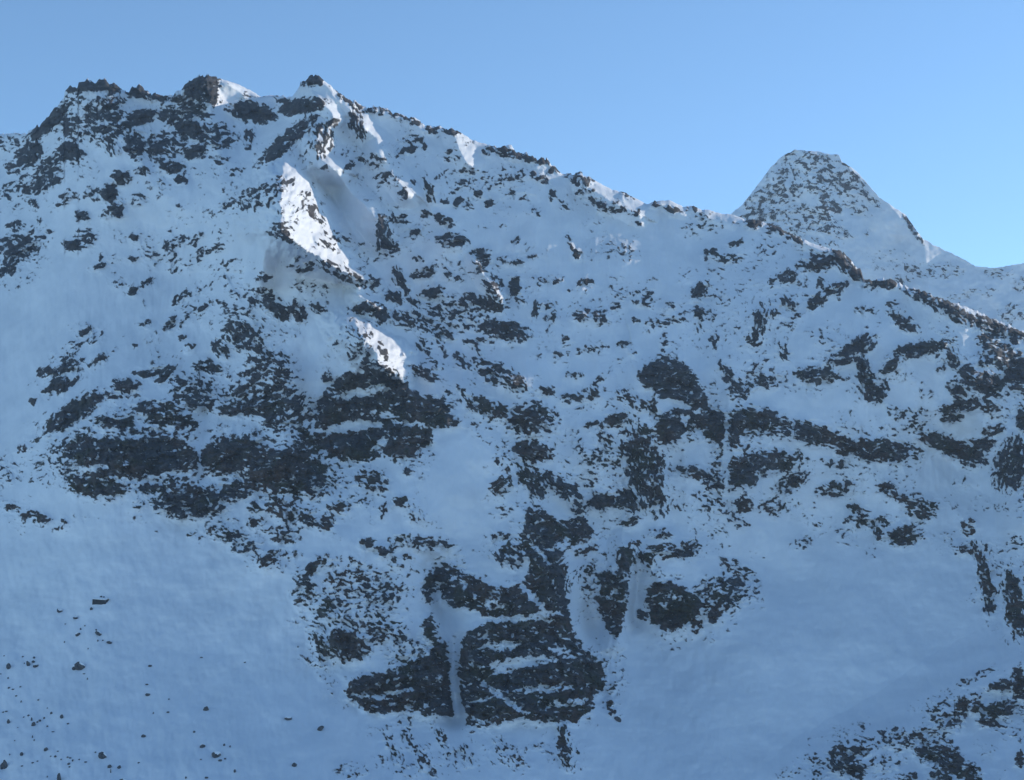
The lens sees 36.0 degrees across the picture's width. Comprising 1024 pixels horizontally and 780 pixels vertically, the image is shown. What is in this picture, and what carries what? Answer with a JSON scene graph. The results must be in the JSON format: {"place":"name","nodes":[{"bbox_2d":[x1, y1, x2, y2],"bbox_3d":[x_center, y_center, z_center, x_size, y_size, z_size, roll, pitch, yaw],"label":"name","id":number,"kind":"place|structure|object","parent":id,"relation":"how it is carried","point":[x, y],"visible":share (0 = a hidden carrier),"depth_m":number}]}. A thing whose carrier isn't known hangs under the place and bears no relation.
{"place":"outdoors","nodes":[
{"label":"outdoors","id":0,"kind":"place"},
{"bbox_2d":[0,78,1023,779],"bbox_3d":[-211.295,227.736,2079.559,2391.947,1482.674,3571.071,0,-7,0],"label":"mountain slope","id":1,"kind":"structure","parent":0,"point":[842,624],"depth_m":1764.24},
{"bbox_2d":[3,760,7,768],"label":"boulder","id":2,"kind":"object","parent":1,"relation":"on","point":[5,765],"visible":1,"depth_m":1343.48},
{"bbox_2d":[0,232,36,275],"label":"rock outcrop","id":3,"kind":"object","parent":1,"relation":"on","point":[16,249],"visible":1,"depth_m":2296.72},
{"bbox_2d":[0,143,58,197],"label":"rock outcrop","id":4,"kind":"object","parent":1,"relation":"on","point":[43,177],"visible":1,"depth_m":2445.12},
{"bbox_2d":[74,661,84,669],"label":"boulder","id":5,"kind":"object","parent":1,"relation":"on","point":[78,665],"visible":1,"depth_m":1479.80},
{"bbox_2d":[26,100,153,160],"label":"rock outcrop","id":6,"kind":"object","parent":1,"relation":"on","point":[107,124],"visible":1,"depth_m":2333.10},
{"bbox_2d":[92,596,108,604],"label":"hut","id":7,"kind":"object","parent":1,"relation":"on","point":[100,600],"visible":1,"depth_m":1564.55},
{"bbox_2d":[98,751,106,758],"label":"boulder","id":8,"kind":"object","parent":1,"relation":"on","point":[102,755],"visible":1,"depth_m":1327.57},
{"bbox_2d":[43,387,165,435],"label":"rock outcrop","id":9,"kind":"object","parent":1,"relation":"on","point":[82,406],"visible":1,"depth_m":1844.16},
{"bbox_2d":[98,184,123,218],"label":"rock outcrop","id":10,"kind":"object","parent":1,"relation":"on","point":[107,193],"visible":1,"depth_m":2206.40},
{"bbox_2d":[61,79,165,105],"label":"rock crest","id":11,"kind":"object","parent":1,"relation":"on","point":[105,89],"visible":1,"depth_m":2369.75},
{"bbox_2d":[54,423,199,496],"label":"cliff band","id":12,"kind":"object","parent":1,"relation":"on","point":[156,451],"visible":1,"depth_m":1731.88},
{"bbox_2d":[135,74,238,165],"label":"rock outcrop","id":13,"kind":"object","parent":1,"relation":"on","point":[184,113],"visible":1,"depth_m":2291.38},
{"bbox_2d":[212,751,220,757],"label":"boulder","id":14,"kind":"object","parent":1,"relation":"on","point":[216,754],"visible":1,"depth_m":1310.76},
{"bbox_2d":[167,317,296,422],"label":"rock rib","id":15,"kind":"object","parent":1,"relation":"on","point":[265,391],"visible":1,"depth_m":1827.23},
{"bbox_2d":[150,424,332,518],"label":"cliff band","id":16,"kind":"object","parent":1,"relation":"on","point":[297,464],"visible":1,"depth_m":1685.14},
{"bbox_2d":[236,101,271,123],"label":"rock outcrop","id":17,"kind":"object","parent":1,"relation":"on","point":[251,112],"visible":1,"depth_m":2324.16},
{"bbox_2d":[257,121,317,165],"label":"rock rib","id":18,"kind":"object","parent":1,"relation":"on","point":[289,138],"visible":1,"depth_m":2123.18},
{"bbox_2d":[257,288,325,321],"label":"rock outcrop","id":19,"kind":"object","parent":1,"relation":"on","point":[274,305],"visible":1,"depth_m":1904.54},
{"bbox_2d":[277,97,326,119],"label":"rock outcrop","id":20,"kind":"object","parent":1,"relation":"on","point":[309,107],"visible":1,"depth_m":2213.18},
{"bbox_2d":[301,75,323,85],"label":"summit rock","id":21,"kind":"object","parent":1,"relation":"on","point":[312,80],"visible":1,"depth_m":2226.47},
{"bbox_2d":[323,624,373,657],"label":"rock outcrop","id":22,"kind":"object","parent":1,"relation":"on","point":[342,642],"visible":1,"depth_m":1478.73},
{"bbox_2d":[330,429,385,461],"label":"rock overhang","id":23,"kind":"object","parent":1,"relation":"on","point":[357,446],"visible":1,"depth_m":1735.45},
{"bbox_2d":[351,290,406,323],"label":"rock outcrop","id":24,"kind":"object","parent":1,"relation":"on","point":[378,313],"visible":1,"depth_m":1918.07},
{"bbox_2d":[316,367,458,458],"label":"cliff band","id":25,"kind":"object","parent":1,"relation":"on","point":[398,401],"visible":1,"depth_m":1772.39},
{"bbox_2d":[345,617,452,716],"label":"rock cliff","id":26,"kind":"structure","parent":1,"relation":"on","point":[419,684],"depth_m":1444.02},
{"bbox_2d":[457,249,527,348],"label":"rock outcrop","id":27,"kind":"object","parent":1,"relation":"on","point":[472,310],"visible":1,"depth_m":1948.31},
{"bbox_2d":[421,559,570,618],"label":"rock cliff","id":28,"kind":"structure","parent":1,"relation":"on","point":[546,584],"depth_m":1561.46},
{"bbox_2d":[459,619,605,725],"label":"rock cliff","id":29,"kind":"structure","parent":1,"relation":"on","point":[577,676],"depth_m":1471.93},
{"bbox_2d":[510,402,561,496],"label":"rock outcrop","id":30,"kind":"object","parent":1,"relation":"on","point":[527,419],"visible":1,"depth_m":1730.30},
{"bbox_2d":[491,506,593,567],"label":"rock outcrop","id":31,"kind":"object","parent":1,"relation":"on","point":[546,532],"visible":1,"depth_m":1638.71},
{"bbox_2d":[594,547,633,637],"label":"rock pillar","id":32,"kind":"object","parent":1,"relation":"on","point":[613,597],"visible":1,"depth_m":1641.34},
{"bbox_2d":[588,489,639,525],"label":"rock outcrop","id":33,"kind":"object","parent":1,"relation":"on","point":[625,502],"visible":1,"depth_m":1731.11},
{"bbox_2d":[614,716,621,721],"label":"boulder","id":34,"kind":"object","parent":1,"relation":"on","point":[617,718],"visible":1,"depth_m":1474.32},
{"bbox_2d":[621,448,664,510],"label":"rock pillar","id":35,"kind":"object","parent":1,"relation":"on","point":[643,468],"visible":1,"depth_m":1753.01},
{"bbox_2d":[641,582,705,631],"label":"rock bluff","id":36,"kind":"structure","parent":1,"relation":"on","point":[672,606],"depth_m":1643.72},
{"bbox_2d":[637,355,731,447],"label":"rock cliff","id":37,"kind":"structure","parent":1,"relation":"on","point":[668,376],"depth_m":1831.65},
{"bbox_2d":[706,565,752,623],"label":"rock outcrop","id":38,"kind":"object","parent":1,"relation":"on","point":[733,587],"visible":1,"depth_m":1676.71},
{"bbox_2d":[729,407,794,490],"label":"rock cliff","id":39,"kind":"structure","parent":1,"relation":"on","point":[748,470],"depth_m":1802.43},
{"bbox_2d":[796,252,832,276],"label":"rock outcrop","id":40,"kind":"object","parent":1,"relation":"on","point":[817,261],"visible":1,"depth_m":2082.05},
{"bbox_2d":[833,250,862,279],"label":"rock","id":41,"kind":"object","parent":1,"relation":"on","point":[843,262],"visible":1,"depth_m":2076.06},
{"bbox_2d":[828,735,883,778],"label":"rock outcrop","id":42,"kind":"object","parent":1,"relation":"on","point":[843,760],"visible":1,"depth_m":1421.40},
{"bbox_2d":[826,335,888,401],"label":"rock outcrop","id":43,"kind":"object","parent":1,"relation":"on","point":[856,349],"visible":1,"depth_m":1908.28},
{"bbox_2d":[794,421,921,467],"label":"cliff band","id":44,"kind":"object","parent":1,"relation":"on","point":[882,450],"visible":1,"depth_m":1839.40},
{"bbox_2d":[870,482,935,545],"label":"rock outcrop","id":45,"kind":"object","parent":1,"relation":"on","point":[921,508],"visible":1,"depth_m":1804.02},
{"bbox_2d":[880,340,970,406],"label":"rock outcrop","id":46,"kind":"object","parent":1,"relation":"on","point":[958,389],"visible":1,"depth_m":1909.64},
{"bbox_2d":[889,704,981,779],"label":"rock outcrop","id":47,"kind":"object","parent":1,"relation":"on","point":[939,756],"visible":1,"depth_m":1422.28},
{"bbox_2d":[888,279,1007,325],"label":"rock rib","id":48,"kind":"object","parent":1,"relation":"on","point":[955,311],"visible":1,"depth_m":1986.18},
{"bbox_2d":[921,428,998,467],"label":"cliff band","id":49,"kind":"object","parent":1,"relation":"on","point":[971,453],"visible":1,"depth_m":1870.27},
{"bbox_2d":[965,541,995,613],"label":"rock rib","id":50,"kind":"object","parent":1,"relation":"on","point":[983,573],"visible":1,"depth_m":1718.46},
{"bbox_2d":[942,322,1023,429],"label":"rock cliff","id":51,"kind":"structure","parent":1,"relation":"on","point":[1000,351],"depth_m":1896.28},
{"bbox_2d":[955,665,1023,727],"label":"rock outcrop","id":52,"kind":"object","parent":1,"relation":"on","point":[989,715],"visible":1,"depth_m":1476.22},
{"bbox_2d":[994,436,1023,490],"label":"rock cliff","id":53,"kind":"structure","parent":1,"relation":"on","point":[1009,469],"depth_m":1805.45},
{"bbox_2d":[1003,568,1023,636],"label":"rock rib","id":54,"kind":"object","parent":1,"relation":"on","point":[1013,600],"visible":1,"depth_m":1654.83},
{"bbox_2d":[0,0,1023,267],"label":"sky","id":55,"kind":"structure","parent":0,"point":[685,103]},
{"bbox_2d":[731,149,1023,330],"bbox_3d":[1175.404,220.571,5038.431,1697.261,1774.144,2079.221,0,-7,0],"label":"mountain","id":56,"kind":"structure","parent":0,"point":[829,201],"depth_m":4491.56}
]}

